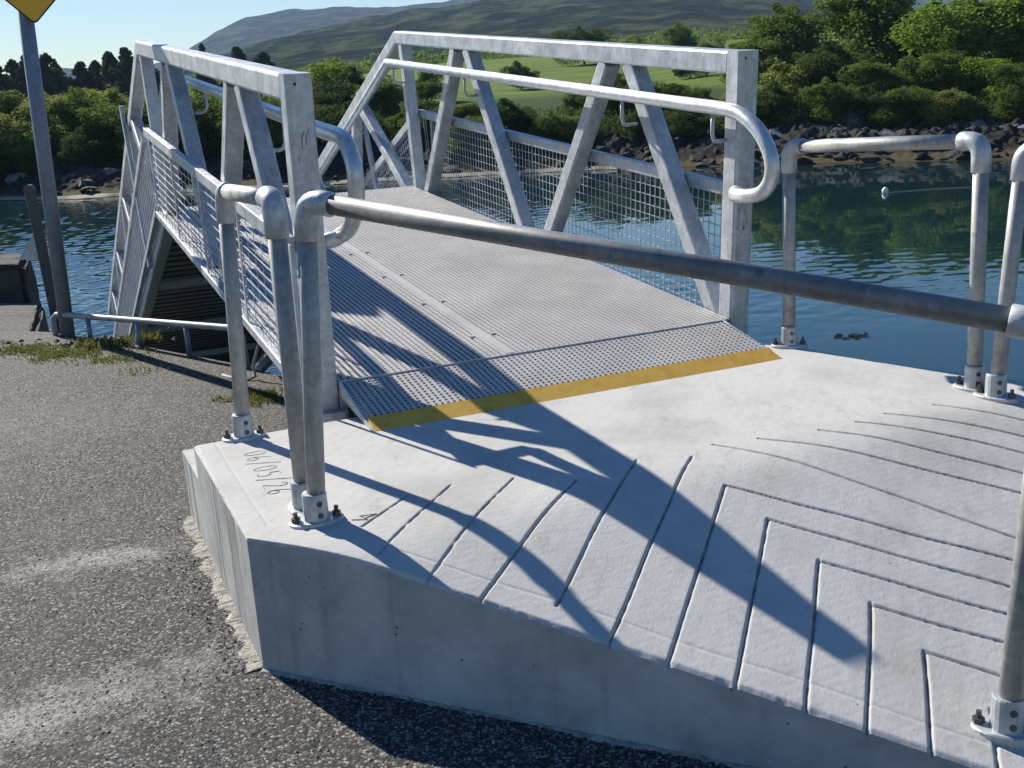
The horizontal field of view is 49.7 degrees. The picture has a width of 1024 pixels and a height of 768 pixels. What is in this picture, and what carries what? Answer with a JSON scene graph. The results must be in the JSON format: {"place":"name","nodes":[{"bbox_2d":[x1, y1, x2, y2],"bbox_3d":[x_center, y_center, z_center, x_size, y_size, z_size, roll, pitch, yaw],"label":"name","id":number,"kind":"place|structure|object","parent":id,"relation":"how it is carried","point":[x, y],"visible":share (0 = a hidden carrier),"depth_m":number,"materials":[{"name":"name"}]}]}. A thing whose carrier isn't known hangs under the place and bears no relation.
{"place":"outdoors","nodes":[
{"label":"outdoors","id":0,"kind":"place"},
{"bbox_2d":[0,0,448,73],"label":"sky","id":1,"kind":"structure","parent":0,"point":[70,32],"materials":[{"name":"blue"}]},
{"bbox_2d":[0,327,731,767],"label":"road","id":2,"kind":"structure","parent":0,"point":[106,660],"depth_m":3.47,"materials":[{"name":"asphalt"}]},
{"bbox_2d":[0,330,282,406],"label":"grass","id":3,"kind":"structure","parent":2,"relation":"on","point":[150,338],"depth_m":7.48,"materials":[{"name":"plant"}]},
{"bbox_2d":[221,343,259,380],"bbox_3d":[-1.612,-0.162,6.477,0.298,0.277,0.118,1,16,18],"label":"rope","id":4,"kind":"object","parent":2,"relation":"on","point":[253,364],"visible":0.64,"depth_m":6.44,"materials":[{"name":"grey"}]},
{"bbox_2d":[182,344,1023,767],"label":"concrete landing","id":5,"kind":"object","parent":2,"relation":"on","point":[798,558],"visible":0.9,"depth_m":3.00,"materials":[{"name":"grey"}]},
{"bbox_2d":[215,182,305,516],"bbox_3d":[-0.788,-0.163,3.472,0.155,0.943,0.955,-11,17,-26],"label":"pipe railing","id":6,"kind":"object","parent":5,"relation":"on","point":[269,201],"visible":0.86,"depth_m":3.17,"materials":[{"name":"metal"}]},
{"bbox_2d":[108,31,782,431],"bbox_3d":[-2.365,-0.796,10.425,2.100,4.518,13.518,-10,16,-22],"label":"gangway","id":7,"kind":"object","parent":5,"relation":"on","point":[418,327],"visible":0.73,"depth_m":5.37,"materials":[{"name":"metal"}]},
{"bbox_2d":[289,190,1023,749],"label":"pipe railing","id":8,"kind":"object","parent":5,"relation":"on","point":[1003,722],"visible":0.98,"depth_m":2.50,"materials":[{"name":"metal"}]},
{"bbox_2d":[771,131,991,392],"bbox_3d":[1.422,-0.508,4.291,0.136,0.927,1.079,-12,17,-29],"label":"pipe railing","id":9,"kind":"object","parent":5,"relation":"on","point":[977,145],"visible":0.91,"depth_m":3.98,"materials":[{"name":"metal"}]},
{"bbox_2d":[973,144,1023,403],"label":"pipe railing","id":10,"kind":"object","parent":5,"relation":"on","point":[996,384],"visible":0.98,"depth_m":3.77,"materials":[{"name":"metal"}]},
{"bbox_2d":[8,0,986,78],"bbox_3d":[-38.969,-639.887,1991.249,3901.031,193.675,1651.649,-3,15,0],"label":"hill","id":11,"kind":"structure","parent":0,"point":[243,33],"depth_m":2237.97,"materials":[{"name":"plant"}]},
{"bbox_2d":[159,0,838,85],"bbox_3d":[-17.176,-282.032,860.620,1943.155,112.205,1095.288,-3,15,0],"label":"hill","id":12,"kind":"structure","parent":0,"point":[359,39],"depth_m":772.53,"materials":[{"name":"plant"}]},
{"bbox_2d":[0,160,1023,380],"bbox_3d":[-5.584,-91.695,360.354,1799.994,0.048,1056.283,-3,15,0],"label":"water","id":13,"kind":"structure","parent":0,"point":[853,222],"depth_m":28.79,"materials":[{"name":"teal liquid"}]},
{"bbox_2d":[19,184,59,333],"bbox_3d":[-3.799,0.318,9.532,0.404,4.029,0.099,0,15,11],"label":"mooring post","id":14,"kind":"object","parent":13,"relation":"in","point":[36,247],"visible":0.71,"depth_m":9.14,"materials":[{"name":"metal"}]},
{"bbox_2d":[0,166,616,199],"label":"strand","id":15,"kind":"object","parent":13,"relation":"on","point":[190,190],"visible":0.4,"depth_m":54.18},
{"bbox_2d":[834,332,870,338],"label":"seaweed","id":16,"kind":"object","parent":13,"relation":"on","point":[837,335],"visible":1,"depth_m":17.07,"materials":[{"name":"black"}]},
{"bbox_2d":[882,187,965,192],"bbox_3d":[13.849,-6.416,36.200,3.594,0.270,0.220,-4,15,-4],"label":"buoy","id":17,"kind":"object","parent":13,"relation":"on","point":[885,190],"visible":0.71,"depth_m":36.13,"materials":[{"name":"white"}]},
{"bbox_2d":[0,29,1023,199],"bbox_3d":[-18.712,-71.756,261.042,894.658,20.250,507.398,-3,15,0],"label":"shore","id":18,"kind":"structure","parent":0,"point":[1007,137],"depth_m":56.40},
{"bbox_2d":[0,131,18,174],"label":"shrub","id":19,"kind":"object","parent":18,"relation":"on","point":[2,165],"visible":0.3,"depth_m":59.41,"materials":[{"name":"green plant"}]},
{"bbox_2d":[0,66,22,102],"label":"conifer","id":20,"kind":"object","parent":18,"relation":"on","point":[7,84],"visible":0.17,"depth_m":123.08,"materials":[{"name":"green plant"}]},
{"bbox_2d":[4,57,24,91],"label":"conifer","id":21,"kind":"object","parent":18,"relation":"on","point":[11,66],"visible":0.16,"depth_m":124.93,"materials":[{"name":"green plant"}]},
{"bbox_2d":[5,173,27,183],"bbox_3d":[-26.407,-10.871,59.031,1.229,0.790,0.819,-2,15,5],"label":"shore rock","id":22,"kind":"object","parent":18,"relation":"on","point":[10,178],"visible":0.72,"depth_m":58.72,"materials":[{"name":"stone"}]},
{"bbox_2d":[13,55,27,99],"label":"conifer","id":23,"kind":"object","parent":18,"relation":"on","point":[20,81],"visible":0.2,"depth_m":123.14,"materials":[{"name":"green plant"}]},
{"bbox_2d":[0,89,55,131],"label":"shrub","id":24,"kind":"object","parent":18,"relation":"on","point":[9,103],"visible":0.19,"depth_m":63.88,"materials":[{"name":"green plant"}]},
{"bbox_2d":[0,125,69,173],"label":"shrub","id":25,"kind":"object","parent":18,"relation":"on","point":[23,150],"visible":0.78,"depth_m":58.90,"materials":[{"name":"green plant"}]},
{"bbox_2d":[0,103,70,167],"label":"shrub","id":26,"kind":"object","parent":18,"relation":"on","point":[52,123],"visible":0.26,"depth_m":60.77,"materials":[{"name":"green plant"}]},
{"bbox_2d":[23,51,70,102],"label":"conifer","id":27,"kind":"object","parent":18,"relation":"on","point":[52,85],"visible":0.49,"depth_m":122.62,"materials":[{"name":"green plant"}]},
{"bbox_2d":[15,87,101,136],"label":"shrub","id":28,"kind":"object","parent":18,"relation":"on","point":[53,97],"visible":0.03,"depth_m":68.54,"materials":[{"name":"green plant"}]},
{"bbox_2d":[45,86,119,156],"bbox_3d":[-24.820,-14.688,63.232,6.114,4.467,5.112,7,18,35],"label":"shrub","id":29,"kind":"object","parent":18,"relation":"on","point":[65,112],"visible":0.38,"depth_m":61.95,"materials":[{"name":"green plant"}]},
{"bbox_2d":[68,61,100,91],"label":"conifer","id":30,"kind":"object","parent":18,"relation":"on","point":[82,75],"visible":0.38,"depth_m":134.74,"materials":[{"name":"green plant"}]},
{"bbox_2d":[57,123,114,166],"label":"shrub","id":31,"kind":"object","parent":18,"relation":"on","point":[84,144],"visible":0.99,"depth_m":59.11,"materials":[{"name":"green plant"}]},
{"bbox_2d":[80,186,96,192],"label":"shore rock","id":32,"kind":"object","parent":18,"relation":"on","point":[85,188],"visible":0.7,"depth_m":55.48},
{"bbox_2d":[87,60,101,90],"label":"conifer","id":33,"kind":"object","parent":18,"relation":"on","point":[94,65],"visible":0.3,"depth_m":135.18,"materials":[{"name":"green plant"}]},
{"bbox_2d":[55,103,148,160],"bbox_3d":[-22.265,-14.132,62.570,5.184,3.453,6.461,4,17,26],"label":"shrub","id":34,"kind":"object","parent":18,"relation":"on","point":[107,120],"visible":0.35,"depth_m":61.09,"materials":[{"name":"green plant"}]},
{"bbox_2d":[96,51,124,92],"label":"conifer","id":35,"kind":"object","parent":18,"relation":"on","point":[108,59],"visible":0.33,"depth_m":133.44,"materials":[{"name":"green plant"}]},
{"bbox_2d":[101,167,120,174],"bbox_3d":[-20.927,-11.052,58.026,1.104,0.640,0.941,-14,18,-33],"label":"shore rock","id":36,"kind":"object","parent":18,"relation":"on","point":[107,171],"visible":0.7,"depth_m":57.59,"materials":[{"name":"stone"}]},
{"bbox_2d":[90,84,145,106],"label":"shrub","id":37,"kind":"object","parent":18,"relation":"on","point":[116,98],"visible":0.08,"depth_m":68.47,"materials":[{"name":"green plant"}]},
{"bbox_2d":[104,47,133,99],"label":"conifer","id":38,"kind":"object","parent":18,"relation":"on","point":[124,64],"visible":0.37,"depth_m":132.05,"materials":[{"name":"green plant"}]},
{"bbox_2d":[112,100,148,145],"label":"shrub","id":39,"kind":"object","parent":18,"relation":"on","point":[143,118],"visible":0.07,"depth_m":61.96,"materials":[{"name":"green plant"}]},
{"bbox_2d":[114,124,180,158],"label":"shrub","id":40,"kind":"object","parent":18,"relation":"on","point":[121,146],"visible":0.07,"depth_m":58.70,"materials":[{"name":"green plant"}]},
{"bbox_2d":[154,65,160,95],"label":"conifer","id":41,"kind":"object","parent":18,"relation":"on","point":[157,73],"visible":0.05,"depth_m":135.98,"materials":[{"name":"green plant"}]},
{"bbox_2d":[178,112,221,157],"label":"shrub","id":42,"kind":"object","parent":18,"relation":"on","point":[204,128],"visible":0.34,"depth_m":59.11,"materials":[{"name":"green plant"}]},
{"bbox_2d":[189,90,221,148],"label":"shrub","id":43,"kind":"object","parent":18,"relation":"on","point":[198,102],"visible":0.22,"depth_m":60.01,"materials":[{"name":"green plant"}]},
{"bbox_2d":[193,43,217,94],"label":"conifer","id":44,"kind":"object","parent":18,"relation":"on","point":[205,78],"visible":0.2,"depth_m":147.95,"materials":[{"name":"green plant"}]},
{"bbox_2d":[217,46,250,87],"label":"conifer","id":45,"kind":"object","parent":18,"relation":"on","point":[237,53],"visible":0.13,"depth_m":148.98,"materials":[{"name":"green plant"}]},
{"bbox_2d":[208,94,285,158],"bbox_3d":[-13.627,-13.772,59.094,4.786,3.946,5.730,-10,16,-24],"label":"shrub","id":46,"kind":"object","parent":18,"relation":"on","point":[273,129],"visible":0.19,"depth_m":58.25,"materials":[{"name":"green plant"}]},
{"bbox_2d":[243,159,252,168],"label":"shore rock","id":47,"kind":"object","parent":18,"relation":"on","point":[247,164],"visible":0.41,"depth_m":56.91,"materials":[{"name":"stone"}]},
{"bbox_2d":[252,51,279,67],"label":"conifer","id":48,"kind":"object","parent":18,"relation":"on","point":[264,57],"visible":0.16,"depth_m":154.40,"materials":[{"name":"green plant"}]},
{"bbox_2d":[270,103,340,146],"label":"shrub","id":49,"kind":"object","parent":18,"relation":"on","point":[324,112],"visible":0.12,"depth_m":59.87,"materials":[{"name":"green plant"}]},
{"bbox_2d":[305,56,347,91],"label":"shrub","id":50,"kind":"object","parent":18,"relation":"on","point":[320,73],"visible":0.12,"depth_m":74.42,"materials":[{"name":"green plant"}]},
{"bbox_2d":[312,66,365,122],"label":"shrub","id":51,"kind":"object","parent":18,"relation":"on","point":[338,94],"visible":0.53,"depth_m":71.94,"materials":[{"name":"green plant"}]},
{"bbox_2d":[325,101,394,143],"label":"shrub","id":52,"kind":"object","parent":18,"relation":"on","point":[338,117],"visible":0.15,"depth_m":59.36,"materials":[{"name":"green plant"}]},
{"bbox_2d":[349,74,419,122],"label":"shrub","id":53,"kind":"object","parent":18,"relation":"on","point":[389,95],"visible":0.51,"depth_m":69.08,"materials":[{"name":"green plant"}]},
{"bbox_2d":[384,98,438,142],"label":"shrub","id":54,"kind":"object","parent":18,"relation":"on","point":[398,122],"visible":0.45,"depth_m":60.63,"materials":[{"name":"green plant"}]},
{"bbox_2d":[415,72,444,101],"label":"shrub","id":55,"kind":"object","parent":18,"relation":"on","point":[428,85],"visible":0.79,"depth_m":90.70,"materials":[{"name":"green plant"}]},
{"bbox_2d":[428,101,482,132],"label":"shrub","id":56,"kind":"object","parent":18,"relation":"on","point":[464,110],"visible":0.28,"depth_m":61.49,"materials":[{"name":"green plant"}]},
{"bbox_2d":[446,115,502,153],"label":"shrub","id":57,"kind":"object","parent":18,"relation":"on","point":[478,120],"visible":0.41,"depth_m":56.51,"materials":[{"name":"green plant"}]},
{"bbox_2d":[482,97,537,140],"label":"shrub","id":58,"kind":"object","parent":18,"relation":"on","point":[512,116],"visible":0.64,"depth_m":57.47,"materials":[{"name":"green plant"}]},
{"bbox_2d":[16,83,1023,164],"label":"undergrowth","id":59,"kind":"object","parent":18,"relation":"on","point":[721,123],"visible":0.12,"depth_m":53.99,"materials":[{"name":"green plant"}]},
{"bbox_2d":[499,60,540,89],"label":"shrub","id":60,"kind":"object","parent":18,"relation":"on","point":[517,68],"visible":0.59,"depth_m":100.39,"materials":[{"name":"green plant"}]},
{"bbox_2d":[523,110,573,143],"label":"shrub","id":61,"kind":"object","parent":18,"relation":"on","point":[548,124],"visible":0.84,"depth_m":56.39,"materials":[{"name":"green plant"}]},
{"bbox_2d":[157,7,961,92],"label":"woodland","id":62,"kind":"object","parent":18,"relation":"on","point":[440,57],"visible":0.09,"depth_m":244.05,"materials":[{"name":"green plant"}]},
{"bbox_2d":[554,93,584,115],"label":"shrub","id":63,"kind":"object","parent":18,"relation":"on","point":[570,99],"visible":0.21,"depth_m":65.35,"materials":[{"name":"green plant"}]},
{"bbox_2d":[547,25,614,65],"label":"shrub","id":64,"kind":"object","parent":18,"relation":"on","point":[580,34],"visible":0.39,"depth_m":142.06,"materials":[{"name":"green plant"}]},
{"bbox_2d":[559,114,610,141],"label":"shrub","id":65,"kind":"object","parent":18,"relation":"on","point":[575,122],"visible":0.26,"depth_m":56.76,"materials":[{"name":"green plant"}]},
{"bbox_2d":[594,146,609,152],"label":"shore rock","id":66,"kind":"object","parent":18,"relation":"on","point":[602,148],"visible":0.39,"depth_m":54.98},
{"bbox_2d":[588,73,628,87],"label":"shrub","id":67,"kind":"object","parent":18,"relation":"on","point":[621,81],"visible":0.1,"depth_m":87.65,"materials":[{"name":"green plant"}]},
{"bbox_2d":[575,82,655,123],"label":"shrub","id":68,"kind":"object","parent":18,"relation":"on","point":[613,104],"visible":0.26,"depth_m":61.08,"materials":[{"name":"green plant"}]},
{"bbox_2d":[612,109,664,138],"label":"shrub","id":69,"kind":"object","parent":18,"relation":"on","point":[637,131],"visible":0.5,"depth_m":55.53,"materials":[{"name":"green plant"}]},
{"bbox_2d":[623,34,663,44],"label":"shrub","id":70,"kind":"object","parent":18,"relation":"on","point":[638,38],"visible":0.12,"depth_m":137.08,"materials":[{"name":"green plant"}]},
{"bbox_2d":[619,81,690,117],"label":"shrub","id":71,"kind":"object","parent":18,"relation":"on","point":[672,89],"visible":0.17,"depth_m":60.93,"materials":[{"name":"green plant"}]},
{"bbox_2d":[660,21,700,46],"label":"shrub","id":72,"kind":"object","parent":18,"relation":"on","point":[676,35],"visible":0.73,"depth_m":130.98,"materials":[{"name":"green plant"}]},
{"bbox_2d":[663,110,717,137],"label":"shrub","id":73,"kind":"object","parent":18,"relation":"on","point":[679,121],"visible":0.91,"depth_m":54.76,"materials":[{"name":"green plant"}]},
{"bbox_2d":[671,69,709,77],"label":"shrub","id":74,"kind":"object","parent":18,"relation":"on","point":[681,73],"visible":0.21,"depth_m":94.89,"materials":[{"name":"green plant"}]},
{"bbox_2d":[689,154,704,160],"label":"shore rock","id":75,"kind":"object","parent":18,"relation":"on","point":[695,157],"visible":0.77,"depth_m":52.03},
{"bbox_2d":[681,86,719,115],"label":"shrub","id":76,"kind":"object","parent":18,"relation":"on","point":[699,92],"visible":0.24,"depth_m":59.62,"materials":[{"name":"green plant"}]},
{"bbox_2d":[695,159,709,166],"bbox_3d":[8.835,-10.214,51.378,0.693,0.342,0.746,-6,16,29],"label":"shore rock","id":77,"kind":"object","parent":18,"relation":"on","point":[703,163],"visible":0.94,"depth_m":51.24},
{"bbox_2d":[696,36,725,48],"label":"shrub","id":78,"kind":"object","parent":18,"relation":"on","point":[704,44],"visible":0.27,"depth_m":121.42,"materials":[{"name":"green plant"}]},
{"bbox_2d":[715,88,784,121],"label":"shrub","id":79,"kind":"object","parent":18,"relation":"on","point":[723,97],"visible":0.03,"depth_m":57.19,"materials":[{"name":"green plant"}]},
{"bbox_2d":[717,38,804,84],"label":"shrub","id":80,"kind":"object","parent":18,"relation":"on","point":[766,60],"visible":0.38,"depth_m":66.91,"materials":[{"name":"green plant"}]},
{"bbox_2d":[756,81,794,125],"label":"shrub","id":81,"kind":"object","parent":18,"relation":"on","point":[768,102],"visible":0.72,"depth_m":54.42,"materials":[{"name":"green plant"}]},
{"bbox_2d":[740,2,827,57],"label":"shrub","id":82,"kind":"object","parent":18,"relation":"on","point":[789,31],"visible":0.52,"depth_m":71.23,"materials":[{"name":"green plant"}]},
{"bbox_2d":[757,57,832,111],"bbox_3d":[14.796,-15.501,58.170,5.774,3.334,5.460,-7,15,-13],"label":"shrub","id":83,"kind":"object","parent":18,"relation":"on","point":[793,81],"visible":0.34,"depth_m":57.20,"materials":[{"name":"green plant"}]},
{"bbox_2d":[797,157,812,164],"bbox_3d":[13.052,-9.848,49.172,0.620,0.372,0.794,8,7,40],"label":"shore rock","id":84,"kind":"object","parent":18,"relation":"on","point":[802,160],"visible":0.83,"depth_m":48.96,"materials":[{"name":"stone"}]},
{"bbox_2d":[788,76,859,123],"bbox_3d":[15.217,-13.676,53.967,2.954,2.567,3.537,-14,18,-34],"label":"shrub","id":85,"kind":"object","parent":18,"relation":"on","point":[825,95],"visible":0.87,"depth_m":53.28,"materials":[{"name":"green plant"}]},
{"bbox_2d":[796,40,878,88],"bbox_3d":[17.334,-16.125,58.307,5.616,3.953,5.089,-3,15,0],"label":"shrub","id":86,"kind":"object","parent":18,"relation":"on","point":[829,50],"visible":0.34,"depth_m":56.91,"materials":[{"name":"green plant"}]},
{"bbox_2d":[835,109,862,123],"bbox_3d":[16.615,-12.882,53.570,1.532,0.962,1.796,8,19,37],"label":"shore rock","id":87,"kind":"object","parent":18,"relation":"on","point":[850,120],"visible":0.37,"depth_m":52.91,"materials":[{"name":"stone"}]},
{"bbox_2d":[788,0,939,71],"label":"shrub","id":88,"kind":"object","parent":18,"relation":"on","point":[865,26],"visible":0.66,"depth_m":65.61,"materials":[{"name":"green plant"}]},
{"bbox_2d":[843,86,887,120],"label":"shrub","id":89,"kind":"object","parent":18,"relation":"on","point":[873,98],"visible":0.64,"depth_m":52.46,"materials":[{"name":"green plant"}]},
{"bbox_2d":[859,155,879,162],"bbox_3d":[15.506,-9.751,48.123,0.947,0.444,0.628,1,24,-30],"label":"shore rock","id":90,"kind":"object","parent":18,"relation":"on","point":[868,158],"visible":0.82,"depth_m":47.96,"materials":[{"name":"stone"}]},
{"bbox_2d":[833,60,935,113],"bbox_3d":[18.552,-14.644,55.129,5.462,3.019,4.286,-3,15,0],"label":"shrub","id":91,"kind":"object","parent":18,"relation":"on","point":[874,76],"visible":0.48,"depth_m":54.48,"materials":[{"name":"green plant"}]},
{"bbox_2d":[878,128,895,136],"bbox_3d":[17.239,-11.432,50.520,0.931,0.536,0.800,8,19,36],"label":"shore rock","id":92,"kind":"object","parent":18,"relation":"on","point":[883,132],"visible":0.61,"depth_m":50.39,"materials":[{"name":"stone"}]},
{"bbox_2d":[895,129,910,135],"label":"shore rock","id":93,"kind":"object","parent":18,"relation":"on","point":[903,132],"visible":0.62,"depth_m":49.66,"materials":[{"name":"stone"}]},
{"bbox_2d":[868,85,938,125],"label":"shrub","id":94,"kind":"object","parent":18,"relation":"on","point":[903,98],"visible":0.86,"depth_m":51.51,"materials":[{"name":"green plant"}]},
{"bbox_2d":[885,48,980,103],"bbox_3d":[20.947,-15.073,55.371,4.772,3.236,4.839,-3,15,0],"label":"shrub","id":95,"kind":"object","parent":18,"relation":"on","point":[929,67],"visible":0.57,"depth_m":54.45,"materials":[{"name":"green plant"}]},
{"bbox_2d":[883,0,1023,82],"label":"shrub","id":96,"kind":"object","parent":18,"relation":"on","point":[973,27],"visible":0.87,"depth_m":56.83,"materials":[{"name":"green plant"}]},
{"bbox_2d":[917,86,989,125],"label":"shrub","id":97,"kind":"object","parent":18,"relation":"on","point":[957,98],"visible":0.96,"depth_m":50.28,"materials":[{"name":"green plant"}]},
{"bbox_2d":[945,149,961,157],"bbox_3d":[18.691,-9.707,46.919,0.725,0.329,0.588,-31,20,-36],"label":"shore rock","id":98,"kind":"object","parent":18,"relation":"on","point":[953,153],"visible":0.77,"depth_m":46.81,"materials":[{"name":"stone"}]},
{"bbox_2d":[931,56,1023,109],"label":"shrub","id":99,"kind":"object","parent":18,"relation":"on","point":[986,70],"visible":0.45,"depth_m":53.48,"materials":[{"name":"green plant"}]},
{"bbox_2d":[975,17,1023,78],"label":"shrub","id":100,"kind":"object","parent":18,"relation":"on","point":[1015,54],"visible":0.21,"depth_m":57.40,"materials":[{"name":"green plant"}]},
{"bbox_2d":[976,84,1023,119],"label":"shrub","id":101,"kind":"object","parent":18,"relation":"on","point":[1007,97],"visible":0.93,"depth_m":49.03,"materials":[{"name":"green plant"}]},
{"bbox_2d":[993,62,1023,93],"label":"shrub","id":102,"kind":"object","parent":18,"relation":"on","point":[1017,75],"visible":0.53,"depth_m":50.17,"materials":[{"name":"green plant"}]},
{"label":"quay wall","id":103,"kind":"object","parent":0,"visible":0},
{"bbox_2d":[0,303,48,331],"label":"stone slab","id":104,"kind":"structure","parent":103,"relation":"on","point":[22,316],"depth_m":9.04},
{"bbox_2d":[0,253,41,306],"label":"wall block","id":105,"kind":"structure","parent":104,"relation":"on","point":[18,282],"depth_m":9.83,"materials":[{"name":"concrete"}]},
{"bbox_2d":[5,0,74,336],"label":"sign post","id":106,"kind":"object","parent":103,"relation":"on","point":[30,13],"visible":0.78,"depth_m":7.74,"materials":[{"name":"metal"}]},
{"bbox_2d":[50,312,250,367],"bbox_3d":[-2.483,-0.337,7.466,2.238,0.301,0.096,8,19,37],"label":"toe rail","id":107,"kind":"object","parent":103,"relation":"on","point":[186,325],"visible":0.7,"depth_m":7.46,"materials":[{"name":"metal"}]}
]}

